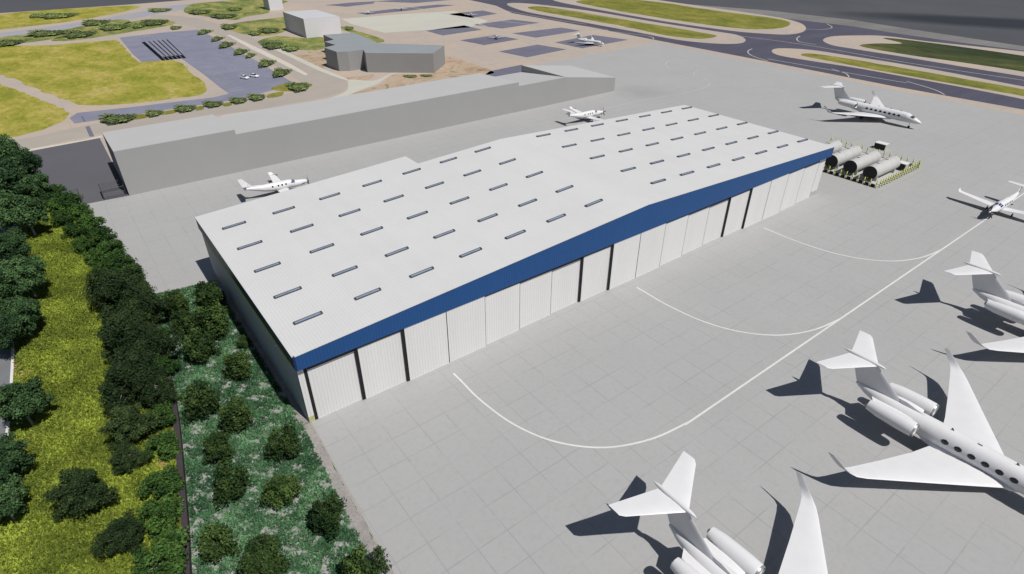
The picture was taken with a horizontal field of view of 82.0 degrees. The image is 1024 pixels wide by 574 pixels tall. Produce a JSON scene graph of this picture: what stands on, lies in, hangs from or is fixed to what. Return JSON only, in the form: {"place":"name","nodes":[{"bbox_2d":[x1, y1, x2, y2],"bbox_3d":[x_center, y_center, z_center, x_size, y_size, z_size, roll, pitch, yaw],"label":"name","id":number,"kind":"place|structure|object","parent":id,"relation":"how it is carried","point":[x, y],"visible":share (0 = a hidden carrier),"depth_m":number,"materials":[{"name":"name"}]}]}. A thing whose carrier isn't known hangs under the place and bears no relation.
{"place":"outdoors","nodes":[
{"label":"outdoors","id":0,"kind":"place"},
{"bbox_2d":[0,223,16,436],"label":"road","id":1,"kind":"structure","parent":0,"point":[5,362],"depth_m":82.00,"materials":[{"name":"asphalt"}]},
{"bbox_2d":[0,84,68,136],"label":"field grass","id":2,"kind":"structure","parent":0,"point":[22,113],"depth_m":184.26,"materials":[{"name":"green plant"}]},
{"bbox_2d":[0,6,139,29],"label":"field grass","id":3,"kind":"structure","parent":0,"point":[15,20],"depth_m":351.38,"materials":[{"name":"green plant"}]},
{"bbox_2d":[0,195,180,573],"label":"grass slope","id":4,"kind":"structure","parent":0,"point":[40,471],"depth_m":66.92,"materials":[{"name":"plant"}]},
{"bbox_2d":[0,315,25,353],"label":"leafy tree","id":5,"kind":"object","parent":4,"relation":"on","point":[11,329],"visible":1,"depth_m":82.22,"materials":[{"name":"green plant"}]},
{"bbox_2d":[0,473,30,519],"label":"leafy tree","id":6,"kind":"object","parent":4,"relation":"on","point":[11,493],"visible":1,"depth_m":60.01,"materials":[{"name":"green plant"}]},
{"bbox_2d":[0,157,30,194],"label":"leafy tree","id":7,"kind":"object","parent":4,"relation":"on","point":[12,172],"visible":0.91,"depth_m":121.11,"materials":[{"name":"green plant"}]},
{"bbox_2d":[0,226,31,263],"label":"leafy tree","id":8,"kind":"object","parent":4,"relation":"on","point":[12,242],"visible":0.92,"depth_m":101.06,"materials":[{"name":"green plant"}]},
{"bbox_2d":[0,272,31,304],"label":"leafy tree","id":9,"kind":"object","parent":4,"relation":"on","point":[12,287],"visible":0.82,"depth_m":88.86,"materials":[{"name":"green plant"}]},
{"bbox_2d":[0,431,35,481],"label":"leafy tree","id":10,"kind":"object","parent":4,"relation":"on","point":[14,457],"visible":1,"depth_m":63.82,"materials":[{"name":"green plant"}]},
{"bbox_2d":[0,297,42,336],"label":"leafy tree","id":11,"kind":"object","parent":4,"relation":"on","point":[28,312],"visible":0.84,"depth_m":85.11,"materials":[{"name":"green plant"}]},
{"bbox_2d":[0,149,42,174],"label":"leafy tree","id":12,"kind":"object","parent":4,"relation":"on","point":[28,160],"visible":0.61,"depth_m":132.12,"materials":[{"name":"green plant"}]},
{"bbox_2d":[0,254,47,297],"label":"leafy tree","id":13,"kind":"object","parent":4,"relation":"on","point":[31,268],"visible":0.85,"depth_m":93.06,"materials":[{"name":"green plant"}]},
{"bbox_2d":[0,192,49,235],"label":"leafy tree","id":14,"kind":"object","parent":4,"relation":"on","point":[23,211],"visible":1,"depth_m":110.87,"materials":[{"name":"green plant"}]},
{"bbox_2d":[0,375,53,425],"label":"leafy tree","id":15,"kind":"object","parent":4,"relation":"on","point":[20,402],"visible":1,"depth_m":69.98,"materials":[{"name":"green plant"}]},
{"bbox_2d":[14,171,52,200],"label":"leafy tree","id":16,"kind":"object","parent":4,"relation":"on","point":[37,185],"visible":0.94,"depth_m":122.89,"materials":[{"name":"green plant"}]},
{"bbox_2d":[41,466,118,520],"bbox_3d":[-44.250,21.345,61.362,6.488,5.706,5.393,2,33,3],"label":"olive tree","id":17,"kind":"object","parent":4,"relation":"on","point":[79,489],"visible":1,"depth_m":60.16,"materials":[{"name":"green plant"}]},
{"bbox_2d":[84,225,117,245],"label":"hedge bush","id":18,"kind":"object","parent":4,"relation":"on","point":[100,234],"visible":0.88,"depth_m":111.00,"materials":[{"name":"green plant"}]},
{"bbox_2d":[82,265,144,314],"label":"olive tree","id":19,"kind":"object","parent":4,"relation":"on","point":[110,287],"visible":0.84,"depth_m":89.78,"materials":[{"name":"green plant"}]},
{"bbox_2d":[88,508,144,557],"bbox_3d":[-38.315,24.404,57.727,4.268,4.475,5.464,13,35,19],"label":"olive tree","id":20,"kind":"object","parent":4,"relation":"on","point":[121,532],"visible":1,"depth_m":56.98,"materials":[{"name":"green plant"}]},
{"bbox_2d":[103,250,137,270],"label":"hedge bush","id":21,"kind":"object","parent":4,"relation":"on","point":[118,260],"visible":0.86,"depth_m":102.81,"materials":[{"name":"green plant"}]},
{"bbox_2d":[96,309,147,359],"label":"olive tree","id":22,"kind":"object","parent":4,"relation":"on","point":[115,329],"visible":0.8,"depth_m":80.56,"materials":[{"name":"green plant"}]},
{"bbox_2d":[107,439,150,474],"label":"olive tree","id":23,"kind":"object","parent":4,"relation":"on","point":[125,457],"visible":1,"depth_m":66.00,"materials":[{"name":"green plant"}]},
{"bbox_2d":[98,401,161,450],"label":"olive tree","id":24,"kind":"object","parent":4,"relation":"on","point":[132,423],"visible":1,"depth_m":68.66,"materials":[{"name":"green plant"}]},
{"bbox_2d":[97,353,167,410],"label":"olive tree","id":25,"kind":"object","parent":4,"relation":"on","point":[123,375],"visible":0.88,"depth_m":73.04,"materials":[{"name":"green plant"}]},
{"bbox_2d":[101,277,174,324],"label":"olive tree","id":26,"kind":"object","parent":4,"relation":"on","point":[145,302],"visible":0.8,"depth_m":87.00,"materials":[{"name":"green plant"}]},
{"bbox_2d":[107,317,183,367],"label":"olive tree","id":27,"kind":"object","parent":4,"relation":"on","point":[150,340],"visible":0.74,"depth_m":79.25,"materials":[{"name":"green plant"}]},
{"bbox_2d":[107,239,191,573],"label":"boundary wall","id":28,"kind":"structure","parent":4,"relation":"on","point":[184,517],"depth_m":65.03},
{"bbox_2d":[132,365,177,409],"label":"olive tree","id":29,"kind":"object","parent":4,"relation":"on","point":[150,395],"visible":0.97,"depth_m":74.05,"materials":[{"name":"green plant"}]},
{"bbox_2d":[133,464,184,498],"bbox_3d":[-37.771,21.468,63.432,4.141,3.428,4.659,27,41,36],"label":"hedge bush","id":30,"kind":"object","parent":4,"relation":"on","point":[165,482],"visible":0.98,"depth_m":63.06,"materials":[{"name":"green plant"}]},
{"bbox_2d":[133,495,185,541],"bbox_3d":[-36.072,23.779,60.037,5.245,3.946,5.036,-17,36,-25],"label":"hedge bush","id":31,"kind":"object","parent":4,"relation":"on","point":[166,515],"visible":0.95,"depth_m":59.57,"materials":[{"name":"green plant"}]},
{"bbox_2d":[143,400,176,433],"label":"hedge bush","id":32,"kind":"object","parent":4,"relation":"on","point":[168,416],"visible":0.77,"depth_m":71.88,"materials":[{"name":"green plant"}]},
{"bbox_2d":[130,525,192,573],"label":"hedge bush","id":33,"kind":"object","parent":4,"relation":"on","point":[166,556],"visible":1,"depth_m":55.06,"materials":[{"name":"green plant"}]},
{"bbox_2d":[141,429,183,461],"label":"hedge bush","id":34,"kind":"object","parent":4,"relation":"on","point":[164,441],"visible":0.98,"depth_m":68.01,"materials":[{"name":"green plant"}]},
{"bbox_2d":[0,3,195,36],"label":"service road","id":35,"kind":"structure","parent":0,"point":[125,17],"depth_m":345.07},
{"bbox_2d":[0,40,206,104],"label":"field grass","id":36,"kind":"structure","parent":0,"point":[110,72],"depth_m":228.97,"materials":[{"name":"green plant"}]},
{"bbox_2d":[52,19,174,40],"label":"lawn grass","id":37,"kind":"structure","parent":0,"point":[101,32],"depth_m":308.50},
{"bbox_2d":[12,15,347,149],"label":"curved road","id":38,"kind":"structure","parent":0,"point":[324,84],"depth_m":200.83,"materials":[{"name":"concrete"}]},
{"bbox_2d":[184,0,286,19],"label":"lawn grass","id":39,"kind":"structure","parent":0,"point":[252,7],"depth_m":384.83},
{"bbox_2d":[229,17,285,35],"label":"lawn grass","id":40,"kind":"structure","parent":0,"point":[244,27],"depth_m":325.54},
{"bbox_2d":[258,36,324,49],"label":"lawn grass","id":41,"kind":"structure","parent":0,"point":[314,43],"depth_m":286.29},
{"bbox_2d":[283,10,341,37],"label":"square building","id":42,"kind":"structure","parent":0,"point":[310,23],"depth_m":297.99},
{"bbox_2d":[323,33,444,72],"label":"terminal building","id":43,"kind":"structure","parent":0,"point":[348,51],"depth_m":232.69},
{"bbox_2d":[350,56,492,94],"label":"dry ground","id":44,"kind":"structure","parent":0,"point":[452,67],"depth_m":229.55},
{"bbox_2d":[0,0,1023,573],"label":"airfield ground","id":45,"kind":"structure","parent":0,"point":[492,56],"depth_m":284.93,"materials":[{"name":"concrete"}]},
{"bbox_2d":[30,138,128,203],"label":"yard","id":46,"kind":"structure","parent":45,"relation":"on","point":[85,168],"depth_m":144.72,"materials":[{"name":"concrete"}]},
{"bbox_2d":[70,30,290,122],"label":"parking lot","id":47,"kind":"structure","parent":45,"relation":"on","point":[188,43],"depth_m":240.26,"materials":[{"name":"asphalt"}]},
{"bbox_2d":[158,281,375,573],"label":"planting bed","id":48,"kind":"object","parent":45,"relation":"on","point":[322,568],"visible":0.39,"depth_m":65.48,"materials":[{"name":"plant"}]},
{"bbox_2d":[166,308,199,333],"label":"round shrub","id":49,"kind":"object","parent":48,"relation":"on","point":[183,320],"visible":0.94,"depth_m":86.79,"materials":[{"name":"green plant"}]},
{"bbox_2d":[180,377,220,421],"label":"round shrub","id":50,"kind":"object","parent":48,"relation":"on","point":[206,400],"visible":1,"depth_m":72.20,"materials":[{"name":"green plant"}]},
{"bbox_2d":[181,325,222,362],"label":"round shrub","id":51,"kind":"object","parent":48,"relation":"on","point":[196,347],"visible":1,"depth_m":81.37,"materials":[{"name":"green plant"}]},
{"bbox_2d":[191,281,225,308],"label":"round shrub","id":52,"kind":"object","parent":48,"relation":"on","point":[206,294],"visible":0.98,"depth_m":91.77,"materials":[{"name":"green plant"}]},
{"bbox_2d":[195,301,229,337],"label":"round shrub","id":53,"kind":"object","parent":48,"relation":"on","point":[214,319],"visible":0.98,"depth_m":85.84,"materials":[{"name":"green plant"}]},
{"bbox_2d":[194,521,242,561],"bbox_3d":[-28.898,24.845,57.169,4.172,4.579,3.520,21,38,30],"label":"round shrub","id":54,"kind":"object","parent":48,"relation":"on","point":[216,540],"visible":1,"depth_m":56.31,"materials":[{"name":"green plant"}]},
{"bbox_2d":[201,428,235,463],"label":"round shrub","id":55,"kind":"object","parent":48,"relation":"on","point":[216,444],"visible":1,"depth_m":66.83,"materials":[{"name":"green plant"}]},
{"bbox_2d":[212,458,252,507],"bbox_3d":[-29.741,20.970,62.853,3.858,5.018,4.574,-8,33,-12],"label":"round shrub","id":56,"kind":"object","parent":48,"relation":"on","point":[228,483],"visible":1,"depth_m":62.04,"materials":[{"name":"green plant"}]},
{"bbox_2d":[217,394,255,436],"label":"round shrub","id":57,"kind":"object","parent":48,"relation":"on","point":[235,411],"visible":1,"depth_m":70.54,"materials":[{"name":"green plant"}]},
{"bbox_2d":[222,349,251,379],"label":"round shrub","id":58,"kind":"object","parent":48,"relation":"on","point":[237,365],"visible":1,"depth_m":78.55,"materials":[{"name":"green plant"}]},
{"bbox_2d":[215,280,308,423],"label":"gravel strip","id":59,"kind":"object","parent":48,"relation":"on","point":[286,392],"visible":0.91,"depth_m":83.68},
{"bbox_2d":[156,280,369,573],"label":"ground cover","id":60,"kind":"object","parent":48,"relation":"on","point":[256,464],"visible":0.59,"depth_m":67.51,"materials":[{"name":"green plant"}]},
{"bbox_2d":[237,532,290,573],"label":"round shrub","id":61,"kind":"object","parent":48,"relation":"on","point":[260,556],"visible":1,"depth_m":54.46,"materials":[{"name":"green plant"}]},
{"bbox_2d":[259,473,302,508],"bbox_3d":[-24.684,21.641,62.617,4.400,4.119,3.691,-19,37,-27],"label":"round shrub","id":62,"kind":"object","parent":48,"relation":"on","point":[282,489],"visible":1,"depth_m":61.84,"materials":[{"name":"green plant"}]},
{"bbox_2d":[263,420,303,460],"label":"round shrub","id":63,"kind":"object","parent":48,"relation":"on","point":[287,445],"visible":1,"depth_m":66.96,"materials":[{"name":"green plant"}]},
{"bbox_2d":[309,491,346,540],"bbox_3d":[-18.410,22.935,59.969,3.892,4.842,4.443,18,37,26],"label":"round shrub","id":64,"kind":"object","parent":48,"relation":"on","point":[324,516],"visible":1,"depth_m":58.99,"materials":[{"name":"green plant"}]},
{"bbox_2d":[303,422,392,573],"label":"gravel strip","id":65,"kind":"object","parent":48,"relation":"on","point":[358,522],"visible":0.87,"depth_m":64.24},
{"bbox_2d":[339,545,391,573],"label":"round shrub","id":66,"kind":"object","parent":48,"relation":"on","point":[357,563],"visible":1,"depth_m":54.24,"materials":[{"name":"green plant"}]},
{"bbox_2d":[102,65,614,195],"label":"warehouse","id":67,"kind":"structure","parent":45,"relation":"on","point":[151,157],"depth_m":154.83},
{"bbox_2d":[342,11,486,32],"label":"concrete pad","id":68,"kind":"object","parent":45,"relation":"on","point":[412,22],"visible":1,"depth_m":338.56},
{"bbox_2d":[195,105,834,422],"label":"hangar","id":69,"kind":"structure","parent":45,"relation":"on","point":[345,290],"depth_m":93.51,"materials":[{"name":"white metal"}]},
{"bbox_2d":[303,349,362,419],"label":"hangar door","id":70,"kind":"structure","parent":69,"relation":"in","point":[333,384],"depth_m":73.07,"materials":[{"name":"white metal"}]},
{"bbox_2d":[354,330,406,399],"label":"hangar door","id":71,"kind":"structure","parent":69,"relation":"in","point":[380,362],"depth_m":76.04,"materials":[{"name":"white metal"}]},
{"bbox_2d":[401,312,449,381],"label":"hangar door","id":72,"kind":"structure","parent":69,"relation":"in","point":[425,343],"depth_m":79.07,"materials":[{"name":"white metal"}]},
{"bbox_2d":[446,296,485,361],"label":"hangar door","id":73,"kind":"structure","parent":69,"relation":"in","point":[466,323],"depth_m":82.42,"materials":[{"name":"metal"}]},
{"bbox_2d":[485,282,519,344],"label":"hangar door","id":74,"kind":"structure","parent":69,"relation":"in","point":[502,307],"depth_m":85.87,"materials":[{"name":"metal"}]},
{"bbox_2d":[520,269,552,327],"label":"hangar door","id":75,"kind":"structure","parent":69,"relation":"in","point":[535,291],"depth_m":89.29,"materials":[{"name":"metal"}]},
{"bbox_2d":[550,257,580,313],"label":"hangar door","id":76,"kind":"structure","parent":69,"relation":"in","point":[565,277],"depth_m":92.64,"materials":[{"name":"metal"}]},
{"bbox_2d":[578,245,611,301],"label":"hangar door","id":77,"kind":"structure","parent":69,"relation":"in","point":[594,272],"depth_m":95.43,"materials":[{"name":"white metal"}]},
{"bbox_2d":[607,233,640,289],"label":"hangar door","id":78,"kind":"structure","parent":69,"relation":"in","point":[624,254],"depth_m":98.43,"materials":[{"name":"white metal"}]},
{"bbox_2d":[635,223,665,277],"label":"hangar door","id":79,"kind":"structure","parent":69,"relation":"in","point":[651,241],"depth_m":101.80,"materials":[{"name":"metal"}]},
{"bbox_2d":[660,214,688,265],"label":"hangar door","id":80,"kind":"structure","parent":69,"relation":"in","point":[675,231],"depth_m":105.29,"materials":[{"name":"metal"}]},
{"bbox_2d":[682,205,709,254],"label":"hangar door","id":81,"kind":"structure","parent":69,"relation":"in","point":[697,220],"depth_m":108.74,"materials":[{"name":"metal"}]},
{"bbox_2d":[702,197,729,244],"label":"hangar door","id":82,"kind":"structure","parent":69,"relation":"in","point":[717,211],"depth_m":112.08,"materials":[{"name":"metal"}]},
{"bbox_2d":[721,189,750,236],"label":"hangar door","id":83,"kind":"structure","parent":69,"relation":"in","point":[737,205],"depth_m":114.82,"materials":[{"name":"white metal"}]},
{"bbox_2d":[742,180,771,228],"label":"hangar door","id":84,"kind":"structure","parent":69,"relation":"in","point":[758,196],"depth_m":117.80,"materials":[{"name":"white metal"}]},
{"bbox_2d":[762,173,789,219],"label":"hangar door","id":85,"kind":"structure","parent":69,"relation":"in","point":[778,185],"depth_m":121.19,"materials":[{"name":"metal"}]},
{"bbox_2d":[780,167,804,210],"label":"hangar door","id":86,"kind":"structure","parent":69,"relation":"in","point":[794,179],"depth_m":124.68,"materials":[{"name":"metal"}]},
{"bbox_2d":[795,161,819,202],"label":"hangar door","id":87,"kind":"structure","parent":69,"relation":"in","point":[810,171],"depth_m":128.12,"materials":[{"name":"metal"}]},
{"bbox_2d":[499,45,565,56],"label":"parking pad","id":88,"kind":"object","parent":45,"relation":"on","point":[530,51],"visible":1,"depth_m":269.54,"materials":[{"name":"concrete"}]},
{"bbox_2d":[86,43,1023,573],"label":"apron","id":89,"kind":"object","parent":45,"relation":"on","point":[442,471],"visible":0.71,"depth_m":81.79,"materials":[{"name":"concrete"}]},
{"bbox_2d":[238,172,308,191],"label":"turboprop plane","id":90,"kind":"object","parent":89,"relation":"on","point":[278,184],"visible":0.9,"depth_m":130.76,"materials":[{"name":"white paint"}]},
{"bbox_2d":[609,451,827,573],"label":"business jet","id":91,"kind":"object","parent":89,"relation":"on","point":[717,551],"visible":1,"depth_m":55.13,"materials":[{"name":"white paint"}]},
{"bbox_2d":[453,193,1023,447],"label":"taxi line","id":92,"kind":"object","parent":89,"relation":"on","point":[698,415],"visible":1,"depth_m":86.37,"materials":[{"name":"white paint"}]},
{"bbox_2d":[823,147,913,185],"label":"tank slab","id":93,"kind":"structure","parent":89,"relation":"on","point":[879,179],"depth_m":143.03,"materials":[{"name":"concrete"}]},
{"bbox_2d":[825,145,861,169],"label":"fuel tank","id":94,"kind":"object","parent":93,"relation":"on","point":[836,159],"visible":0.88,"depth_m":145.40,"materials":[{"name":"metal"}]},
{"bbox_2d":[843,150,880,174],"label":"fuel tank","id":95,"kind":"object","parent":93,"relation":"on","point":[855,165],"visible":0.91,"depth_m":142.25,"materials":[{"name":"metal"}]},
{"bbox_2d":[863,156,900,181],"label":"fuel tank","id":96,"kind":"object","parent":93,"relation":"on","point":[876,170],"visible":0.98,"depth_m":139.12,"materials":[{"name":"metal"}]},
{"bbox_2d":[820,82,921,127],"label":"business jet","id":97,"kind":"object","parent":89,"relation":"on","point":[876,108],"visible":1,"depth_m":180.52,"materials":[{"name":"white paint"}]},
{"bbox_2d":[817,330,1023,494],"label":"business jet","id":98,"kind":"object","parent":89,"relation":"on","point":[963,448],"visible":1,"depth_m":68.09,"materials":[{"name":"white paint"}]},
{"bbox_2d":[945,251,1023,352],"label":"business jet","id":99,"kind":"object","parent":89,"relation":"on","point":[993,293],"visible":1,"depth_m":89.94,"materials":[{"name":"white paint"}]},
{"bbox_2d":[959,181,1023,218],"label":"turboprop plane","id":100,"kind":"object","parent":89,"relation":"on","point":[1003,204],"visible":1,"depth_m":123.64,"materials":[{"name":"white paint"}]},
{"bbox_2d":[555,35,626,47],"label":"parking pad","id":101,"kind":"object","parent":45,"relation":"on","point":[582,44],"visible":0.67,"depth_m":288.72,"materials":[{"name":"concrete"}]},
{"bbox_2d":[472,0,1023,109],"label":"taxiway","id":102,"kind":"structure","parent":45,"relation":"on","point":[763,47],"depth_m":271.75,"materials":[{"name":"asphalt"}]},
{"bbox_2d":[507,3,745,43],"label":"taxiway island","id":103,"kind":"structure","parent":102,"relation":"on","point":[723,38],"depth_m":329.13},
{"bbox_2d":[528,6,716,38],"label":"taxiway grass","id":104,"kind":"structure","parent":103,"relation":"on","point":[669,31],"depth_m":332.28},
{"bbox_2d":[554,0,805,34],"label":"taxiway island","id":105,"kind":"structure","parent":102,"relation":"on","point":[795,25],"depth_m":343.06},
{"bbox_2d":[576,0,789,28],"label":"taxiway grass","id":106,"kind":"structure","parent":105,"relation":"on","point":[688,14],"depth_m":365.18,"materials":[{"name":"plant"}]},
{"bbox_2d":[772,48,1023,98],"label":"taxiway island","id":107,"kind":"structure","parent":102,"relation":"on","point":[791,53],"depth_m":243.97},
{"bbox_2d":[801,53,1023,95],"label":"taxiway grass","id":108,"kind":"structure","parent":107,"relation":"on","point":[946,79],"depth_m":231.91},
{"bbox_2d":[823,35,1023,75],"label":"taxiway island","id":109,"kind":"structure","parent":102,"relation":"on","point":[854,41],"depth_m":277.86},
{"bbox_2d":[860,38,1023,71],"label":"taxiway grass","id":110,"kind":"structure","parent":109,"relation":"on","point":[966,55],"depth_m":266.63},
{"bbox_2d":[689,4,1023,50],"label":"runway verge","id":111,"kind":"structure","parent":45,"relation":"on","point":[873,26],"depth_m":328.92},
{"bbox_2d":[0,0,1023,45],"bbox_3d":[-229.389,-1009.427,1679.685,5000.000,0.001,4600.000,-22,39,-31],"label":"ground","id":112,"kind":"structure","parent":0,"point":[1000,21],"depth_m":382.32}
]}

